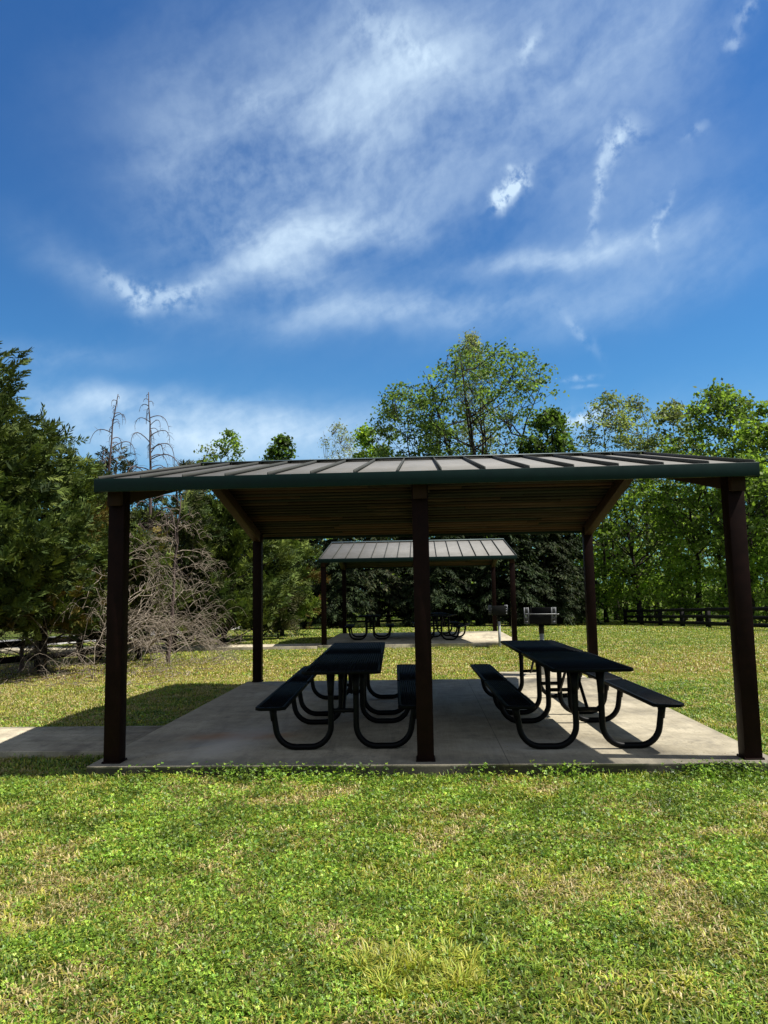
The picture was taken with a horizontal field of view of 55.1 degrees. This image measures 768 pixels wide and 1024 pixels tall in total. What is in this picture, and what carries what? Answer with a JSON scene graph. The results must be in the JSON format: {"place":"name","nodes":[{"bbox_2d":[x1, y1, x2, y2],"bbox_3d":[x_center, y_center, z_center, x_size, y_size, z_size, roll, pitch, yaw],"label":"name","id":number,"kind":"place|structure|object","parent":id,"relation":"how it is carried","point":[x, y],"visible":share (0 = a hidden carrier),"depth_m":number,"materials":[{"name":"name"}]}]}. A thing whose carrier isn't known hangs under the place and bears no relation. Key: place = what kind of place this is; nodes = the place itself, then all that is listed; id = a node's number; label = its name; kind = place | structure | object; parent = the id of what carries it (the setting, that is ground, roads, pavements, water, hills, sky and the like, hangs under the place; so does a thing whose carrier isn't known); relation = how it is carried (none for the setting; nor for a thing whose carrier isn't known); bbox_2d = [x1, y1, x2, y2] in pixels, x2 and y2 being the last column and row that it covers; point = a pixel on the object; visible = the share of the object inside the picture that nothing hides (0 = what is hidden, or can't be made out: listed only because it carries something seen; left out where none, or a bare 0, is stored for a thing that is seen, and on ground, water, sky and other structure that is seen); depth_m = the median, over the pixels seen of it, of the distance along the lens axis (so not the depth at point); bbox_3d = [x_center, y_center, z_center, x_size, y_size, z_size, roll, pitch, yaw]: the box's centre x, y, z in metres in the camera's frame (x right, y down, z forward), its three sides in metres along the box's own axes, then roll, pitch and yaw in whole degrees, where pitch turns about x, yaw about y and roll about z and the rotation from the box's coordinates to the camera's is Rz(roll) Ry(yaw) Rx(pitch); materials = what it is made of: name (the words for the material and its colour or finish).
{"place":"outdoors","nodes":[
{"label":"outdoors","id":0,"kind":"place"},
{"bbox_2d":[0,726,161,758],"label":"path","id":1,"kind":"structure","parent":0,"point":[53,742],"depth_m":8.13,"materials":[{"name":"concrete"}]},
{"bbox_2d":[0,628,235,647],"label":"road","id":2,"kind":"structure","parent":0,"point":[59,643],"depth_m":29.76,"materials":[{"name":"grey asphalt"}]},
{"bbox_2d":[1,643,320,653],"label":"path","id":3,"kind":"structure","parent":0,"point":[281,646],"depth_m":22.71,"materials":[{"name":"concrete"}]},
{"bbox_2d":[0,587,767,1023],"bbox_3d":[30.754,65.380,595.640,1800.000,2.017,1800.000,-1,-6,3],"label":"lawn","id":4,"kind":"structure","parent":0,"point":[416,1003],"depth_m":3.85,"materials":[{"name":"plant"}]},
{"bbox_2d":[0,630,102,677],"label":"dead tree","id":5,"kind":"object","parent":4,"relation":"on","point":[21,656],"visible":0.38,"depth_m":16.27,"materials":[{"name":"brown wood"}]},
{"bbox_2d":[0,341,107,626],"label":"cypress tree","id":6,"kind":"object","parent":4,"relation":"on","point":[29,546],"visible":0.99,"depth_m":14.05,"materials":[{"name":"green plant"}]},
{"bbox_2d":[0,422,134,673],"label":"cypress tree","id":7,"kind":"object","parent":4,"relation":"on","point":[83,489],"visible":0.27,"depth_m":16.11,"materials":[{"name":"green plant"}]},
{"bbox_2d":[41,450,144,661],"bbox_3d":[-7.996,1.209,19.418,3.495,5.878,3.397,-1,-6,3],"label":"cypress tree","id":8,"kind":"object","parent":4,"relation":"on","point":[101,471],"visible":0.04,"depth_m":19.18,"materials":[{"name":"green plant"}]},
{"bbox_2d":[89,395,138,645],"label":"dead tree","id":9,"kind":"object","parent":4,"relation":"on","point":[111,443],"visible":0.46,"depth_m":22.70,"materials":[{"name":"grey wood"}]},
{"bbox_2d":[0,613,231,669],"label":"board fence","id":10,"kind":"object","parent":4,"relation":"on","point":[10,659],"visible":0.08,"depth_m":17.80,"materials":[{"name":"black paint"}]},
{"bbox_2d":[0,654,241,685],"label":"twig litter","id":11,"kind":"object","parent":4,"relation":"on","point":[129,670],"visible":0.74,"depth_m":16.00,"materials":[{"name":"brown wood"}]},
{"bbox_2d":[94,441,148,522],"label":"cypress tree","id":12,"kind":"object","parent":4,"relation":"on","point":[124,464],"visible":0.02,"depth_m":25.12,"materials":[{"name":"green plant"}]},
{"bbox_2d":[0,533,252,688],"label":"dead tree","id":13,"kind":"object","parent":4,"relation":"on","point":[140,620],"visible":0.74,"depth_m":16.39,"materials":[{"name":"brown wood"}]},
{"bbox_2d":[97,506,195,659],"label":"cypress tree","id":14,"kind":"object","parent":4,"relation":"on","point":[138,535],"visible":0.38,"depth_m":19.33,"materials":[{"name":"green plant"}]},
{"bbox_2d":[70,495,244,664],"bbox_3d":[-5.443,1.763,18.375,4.230,4.407,3.632,0,-6,-8],"label":"dead tree","id":15,"kind":"object","parent":4,"relation":"on","point":[173,586],"visible":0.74,"depth_m":18.40,"materials":[{"name":"brown wood"}]},
{"bbox_2d":[123,392,202,653],"bbox_3d":[-6.830,0.323,21.691,3.065,8.069,3.684,-1,-6,3],"label":"dead tree","id":16,"kind":"object","parent":4,"relation":"on","point":[150,467],"visible":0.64,"depth_m":22.04,"materials":[{"name":"grey wood"}]},
{"bbox_2d":[158,459,206,638],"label":"cypress tree","id":17,"kind":"object","parent":4,"relation":"on","point":[188,462],"visible":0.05,"depth_m":30.57,"materials":[{"name":"green plant"}]},
{"bbox_2d":[131,490,236,650],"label":"cypress tree","id":18,"kind":"object","parent":4,"relation":"on","point":[192,498],"visible":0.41,"depth_m":22.58,"materials":[{"name":"green plant"}]},
{"bbox_2d":[188,442,219,511],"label":"leafy tree","id":19,"kind":"object","parent":4,"relation":"on","point":[204,457],"visible":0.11,"depth_m":65.70,"materials":[{"name":"green plant"}]},
{"bbox_2d":[203,428,247,499],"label":"leafy tree","id":20,"kind":"object","parent":4,"relation":"on","point":[231,434],"visible":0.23,"depth_m":63.61,"materials":[{"name":"green plant"}]},
{"bbox_2d":[166,490,293,644],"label":"cypress tree","id":21,"kind":"object","parent":4,"relation":"on","point":[230,555],"visible":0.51,"depth_m":23.95,"materials":[{"name":"green plant"}]},
{"bbox_2d":[216,526,311,636],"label":"cypress tree","id":22,"kind":"object","parent":4,"relation":"on","point":[278,563],"visible":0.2,"depth_m":27.90,"materials":[{"name":"green plant"}]},
{"bbox_2d":[249,583,307,638],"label":"conifer sapling","id":23,"kind":"object","parent":4,"relation":"on","point":[291,627],"visible":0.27,"depth_m":28.10,"materials":[{"name":"green plant"}]},
{"bbox_2d":[259,432,298,460],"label":"leafy tree","id":24,"kind":"object","parent":4,"relation":"on","point":[279,445],"visible":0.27,"depth_m":60.94,"materials":[{"name":"green plant"}]},
{"bbox_2d":[249,539,330,636],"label":"cypress tree","id":25,"kind":"object","parent":4,"relation":"on","point":[311,601],"visible":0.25,"depth_m":31.78,"materials":[{"name":"green plant"}]},
{"bbox_2d":[290,539,338,628],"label":"conifer tree","id":26,"kind":"object","parent":4,"relation":"on","point":[313,542],"visible":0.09,"depth_m":49.40,"materials":[{"name":"green plant"}]},
{"bbox_2d":[318,418,358,540],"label":"pale tree","id":27,"kind":"object","parent":4,"relation":"on","point":[344,449],"visible":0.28,"depth_m":68.99,"materials":[{"name":"green plant"}]},
{"bbox_2d":[303,538,380,627],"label":"conifer tree","id":28,"kind":"object","parent":4,"relation":"on","point":[333,593],"visible":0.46,"depth_m":45.88,"materials":[{"name":"green plant"}]},
{"bbox_2d":[346,422,380,622],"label":"leafy tree","id":29,"kind":"object","parent":4,"relation":"on","point":[362,439],"visible":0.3,"depth_m":63.82,"materials":[{"name":"green plant"}]},
{"bbox_2d":[335,537,413,626],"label":"conifer tree","id":30,"kind":"object","parent":4,"relation":"on","point":[375,578],"visible":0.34,"depth_m":47.01,"materials":[{"name":"green plant"}]},
{"bbox_2d":[358,444,396,622],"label":"leafy tree","id":31,"kind":"object","parent":4,"relation":"on","point":[388,451],"visible":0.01,"depth_m":60.37,"materials":[{"name":"green plant"}]},
{"bbox_2d":[0,680,767,1023],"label":"clover","id":32,"kind":"object","parent":4,"relation":"on","point":[400,780],"visible":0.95,"depth_m":4.58,"materials":[{"name":"green plant"}]},
{"bbox_2d":[0,480,767,629],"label":"woodland","id":33,"kind":"object","parent":4,"relation":"on","point":[599,612],"visible":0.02,"depth_m":67.20,"materials":[{"name":"green plant"}]},
{"bbox_2d":[380,537,446,626],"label":"conifer tree","id":34,"kind":"object","parent":4,"relation":"on","point":[400,614],"visible":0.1,"depth_m":49.67,"materials":[{"name":"green plant"}]},
{"bbox_2d":[317,631,511,648],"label":"concrete slab","id":35,"kind":"structure","parent":4,"relation":"on","point":[468,639],"depth_m":24.13,"materials":[{"name":"grey concrete"}]},
{"bbox_2d":[345,614,394,639],"bbox_3d":[-0.473,3.942,25.233,1.660,0.784,1.950,-1,-6,0],"label":"picnic table","id":36,"kind":"object","parent":35,"relation":"on","point":[373,616],"visible":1,"depth_m":24.54,"materials":[{"name":"black metal"}]},
{"bbox_2d":[318,538,516,644],"bbox_3d":[1.189,2.659,25.626,6.060,3.363,6.656,-1,-6,3],"label":"picnic shelter","id":37,"kind":"object","parent":35,"relation":"on","point":[399,554],"visible":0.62,"depth_m":23.93,"materials":[{"name":"grey metal"}]},
{"bbox_2d":[411,612,461,635],"bbox_3d":[1.850,4.027,26.414,1.660,0.784,1.950,-1,-6,-2],"label":"picnic table","id":38,"kind":"object","parent":35,"relation":"on","point":[452,623],"visible":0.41,"depth_m":26.12,"materials":[{"name":"black metal"}]},
{"bbox_2d":[411,614,469,639],"bbox_3d":[1.908,3.814,24.420,1.660,0.784,1.950,-3,-6,15],"label":"picnic table","id":39,"kind":"object","parent":35,"relation":"on","point":[441,616],"visible":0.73,"depth_m":23.92,"materials":[{"name":"black metal"}]},
{"bbox_2d":[354,381,480,540],"bbox_3d":[2.694,-0.734,57.250,9.955,19.149,8.532,-1,-6,3],"label":"leafy tree","id":40,"kind":"object","parent":4,"relation":"on","point":[388,413],"visible":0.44,"depth_m":56.74,"materials":[{"name":"green plant"}]},
{"bbox_2d":[86,678,767,778],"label":"concrete slab","id":41,"kind":"structure","parent":4,"relation":"on","point":[469,718],"depth_m":7.63,"materials":[{"name":"grey concrete"}]},
{"bbox_2d":[255,653,415,749],"bbox_3d":[-0.392,2.015,7.958,1.660,0.784,1.950,-1,-6,1],"label":"picnic table","id":42,"kind":"object","parent":41,"relation":"on","point":[356,667],"visible":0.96,"depth_m":7.40,"materials":[{"name":"black plastic"}]},
{"bbox_2d":[285,642,415,715],"bbox_3d":[-0.367,2.222,9.909,1.660,0.784,1.950,-1,-6,1],"label":"picnic table","id":43,"kind":"object","parent":41,"relation":"on","point":[405,672],"visible":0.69,"depth_m":9.63,"materials":[{"name":"black plastic"}]},
{"bbox_2d":[94,451,764,763],"bbox_3d":[0.507,0.911,9.907,6.060,3.363,6.656,-1,-6,3],"label":"picnic shelter","id":44,"kind":"object","parent":41,"relation":"on","point":[420,500],"visible":0.97,"depth_m":7.39,"materials":[{"name":"metal"}]},
{"bbox_2d":[470,640,622,714],"bbox_3d":[2.053,2.161,9.732,1.660,0.784,1.950,-1,-6,2],"label":"picnic table","id":45,"kind":"object","parent":41,"relation":"on","point":[486,672],"visible":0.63,"depth_m":9.35,"materials":[{"name":"black painted metal"}]},
{"bbox_2d":[484,651,683,749],"bbox_3d":[1.994,1.955,7.781,1.660,0.784,1.950,-1,-6,2],"label":"picnic table","id":46,"kind":"object","parent":41,"relation":"on","point":[571,665],"visible":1,"depth_m":7.25,"materials":[{"name":"black painted metal"}]},
{"bbox_2d":[298,608,582,624],"bbox_3d":[1.641,7.878,54.194,25.737,1.660,0.165,-1,-6,2],"label":"board fence","id":47,"kind":"object","parent":4,"relation":"on","point":[401,620],"visible":0.03,"depth_m":54.15,"materials":[{"name":"black paint"}]},
{"bbox_2d":[396,536,485,625],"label":"conifer tree","id":48,"kind":"object","parent":4,"relation":"on","point":[450,578],"visible":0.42,"depth_m":45.60,"materials":[{"name":"green plant"}]},
{"bbox_2d":[447,327,501,455],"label":"pale tree","id":49,"kind":"object","parent":4,"relation":"on","point":[471,337],"visible":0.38,"depth_m":64.83,"materials":[{"name":"green plant"}]},
{"bbox_2d":[445,535,517,625],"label":"conifer tree","id":50,"kind":"object","parent":4,"relation":"on","point":[470,572],"visible":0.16,"depth_m":48.56,"materials":[{"name":"green plant"}]},
{"bbox_2d":[408,337,569,622],"bbox_3d":[7.809,-2.252,56.155,12.349,21.833,13.411,-1,-6,3],"label":"leafy tree","id":51,"kind":"object","parent":4,"relation":"on","point":[518,385],"visible":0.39,"depth_m":54.85,"materials":[{"name":"green plant"}]},
{"bbox_2d":[487,605,507,646],"bbox_3d":[3.432,3.594,22.047,0.633,1.590,0.417,-1,-6,3],"label":"barbecue grill","id":52,"kind":"object","parent":4,"relation":"on","point":[498,611],"visible":0.99,"depth_m":21.98,"materials":[{"name":"metal"}]},
{"bbox_2d":[240,505,767,620],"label":"tree trunks","id":53,"kind":"object","parent":4,"relation":"on","point":[620,607],"visible":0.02,"depth_m":64.31,"materials":[{"name":"brown plant"}]},
{"bbox_2d":[472,534,557,625],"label":"conifer tree","id":54,"kind":"object","parent":4,"relation":"on","point":[525,590],"visible":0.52,"depth_m":45.15,"materials":[{"name":"green plant"}]},
{"bbox_2d":[499,671,586,678],"bbox_3d":[2.775,3.076,13.272,1.600,0.250,1.310,-1,-6,3],"label":"grill pad","id":55,"kind":"object","parent":4,"relation":"on","point":[508,675],"visible":0.13,"depth_m":13.32,"materials":[{"name":"concrete"}]},
{"bbox_2d":[523,607,558,674],"bbox_3d":[2.911,2.534,13.403,0.633,1.590,0.417,-3,-6,17],"label":"barbecue grill","id":56,"kind":"object","parent":55,"relation":"on","point":[541,616],"visible":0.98,"depth_m":13.36,"materials":[{"name":"metal"}]},
{"bbox_2d":[504,533,599,625],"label":"conifer tree","id":57,"kind":"object","parent":4,"relation":"on","point":[551,547],"visible":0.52,"depth_m":46.75,"materials":[{"name":"green plant"}]},
{"bbox_2d":[510,405,610,623],"bbox_3d":[12.385,0.177,54.555,7.324,16.514,6.688,-6,-8,37],"label":"leafy tree","id":58,"kind":"object","parent":4,"relation":"on","point":[558,420],"visible":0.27,"depth_m":54.50,"materials":[{"name":"green plant"}]},
{"bbox_2d":[542,533,603,623],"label":"conifer tree","id":59,"kind":"object","parent":4,"relation":"on","point":[573,539],"visible":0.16,"depth_m":51.02,"materials":[{"name":"green plant"}]},
{"bbox_2d":[569,547,622,618],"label":"sapling","id":60,"kind":"object","parent":4,"relation":"on","point":[600,564],"visible":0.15,"depth_m":55.42,"materials":[{"name":"green plant"}]},
{"bbox_2d":[578,494,647,621],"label":"leafy tree","id":61,"kind":"object","parent":4,"relation":"on","point":[605,613],"visible":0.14,"depth_m":54.92,"materials":[{"name":"green plant"}]},
{"bbox_2d":[567,388,659,619],"bbox_3d":[19.156,-0.592,61.645,8.594,19.572,9.094,5,-8,-44],"label":"pale tree","id":62,"kind":"object","parent":4,"relation":"on","point":[612,399],"visible":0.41,"depth_m":61.83,"materials":[{"name":"green plant"}]},
{"bbox_2d":[595,562,658,621],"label":"sapling","id":63,"kind":"object","parent":4,"relation":"on","point":[611,601],"visible":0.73,"depth_m":52.48,"materials":[{"name":"green plant"}]},
{"bbox_2d":[593,479,685,619],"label":"leafy tree","id":64,"kind":"object","parent":4,"relation":"on","point":[646,572],"visible":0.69,"depth_m":51.83,"materials":[{"name":"green plant"}]},
{"bbox_2d":[603,393,677,614],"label":"pale tree","id":65,"kind":"object","parent":4,"relation":"on","point":[640,407],"visible":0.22,"depth_m":63.75,"materials":[{"name":"green plant"}]},
{"bbox_2d":[625,573,684,620],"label":"sapling","id":66,"kind":"object","parent":4,"relation":"on","point":[654,597],"visible":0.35,"depth_m":53.32,"materials":[{"name":"green plant"}]},
{"bbox_2d":[618,397,714,619],"bbox_3d":[22.436,-0.201,57.391,7.295,17.625,7.790,-1,-6,3],"label":"leafy tree","id":67,"kind":"object","parent":4,"relation":"on","point":[672,413],"visible":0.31,"depth_m":57.41,"materials":[{"name":"green plant"}]},
{"bbox_2d":[633,484,714,620],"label":"leafy tree","id":68,"kind":"object","parent":4,"relation":"on","point":[663,560],"visible":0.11,"depth_m":55.43,"materials":[{"name":"green plant"}]},
{"bbox_2d":[642,479,724,620],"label":"leafy tree","id":69,"kind":"object","parent":4,"relation":"on","point":[697,572],"visible":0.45,"depth_m":48.85,"materials":[{"name":"green plant"}]},
{"bbox_2d":[647,543,719,620],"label":"sapling","id":70,"kind":"object","parent":4,"relation":"on","point":[676,584],"visible":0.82,"depth_m":48.24,"materials":[{"name":"green plant"}]},
{"bbox_2d":[623,607,767,627],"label":"board fence","id":71,"kind":"object","parent":4,"relation":"on","point":[707,616],"visible":0.77,"depth_m":38.89,"materials":[{"name":"black paint"}]},
{"bbox_2d":[645,377,767,621],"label":"leafy tree","id":72,"kind":"object","parent":4,"relation":"on","point":[721,399],"visible":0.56,"depth_m":47.71,"materials":[{"name":"green plant"}]},
{"bbox_2d":[694,559,765,621],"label":"sapling","id":73,"kind":"object","parent":4,"relation":"on","point":[718,575],"visible":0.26,"depth_m":44.46,"materials":[{"name":"green plant"}]},
{"bbox_2d":[693,449,767,615],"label":"leafy tree","id":74,"kind":"object","parent":4,"relation":"on","point":[719,543],"visible":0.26,"depth_m":41.87,"materials":[{"name":"green plant"}]},
{"bbox_2d":[699,400,767,566],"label":"leafy tree","id":75,"kind":"object","parent":4,"relation":"on","point":[758,429],"visible":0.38,"depth_m":44.99,"materials":[{"name":"green plant"}]},
{"bbox_2d":[708,542,767,623],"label":"sapling","id":76,"kind":"object","parent":4,"relation":"on","point":[755,558],"visible":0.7,"depth_m":40.30,"materials":[{"name":"green plant"}]},
{"bbox_2d":[744,451,767,566],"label":"leafy tree","id":77,"kind":"object","parent":4,"relation":"on","point":[762,521],"visible":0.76,"depth_m":39.98,"materials":[{"name":"green plant"}]},
{"bbox_2d":[0,0,767,584],"label":"sky","id":78,"kind":"structure","parent":0,"point":[259,220],"materials":[{"name":"blue"}]}
]}

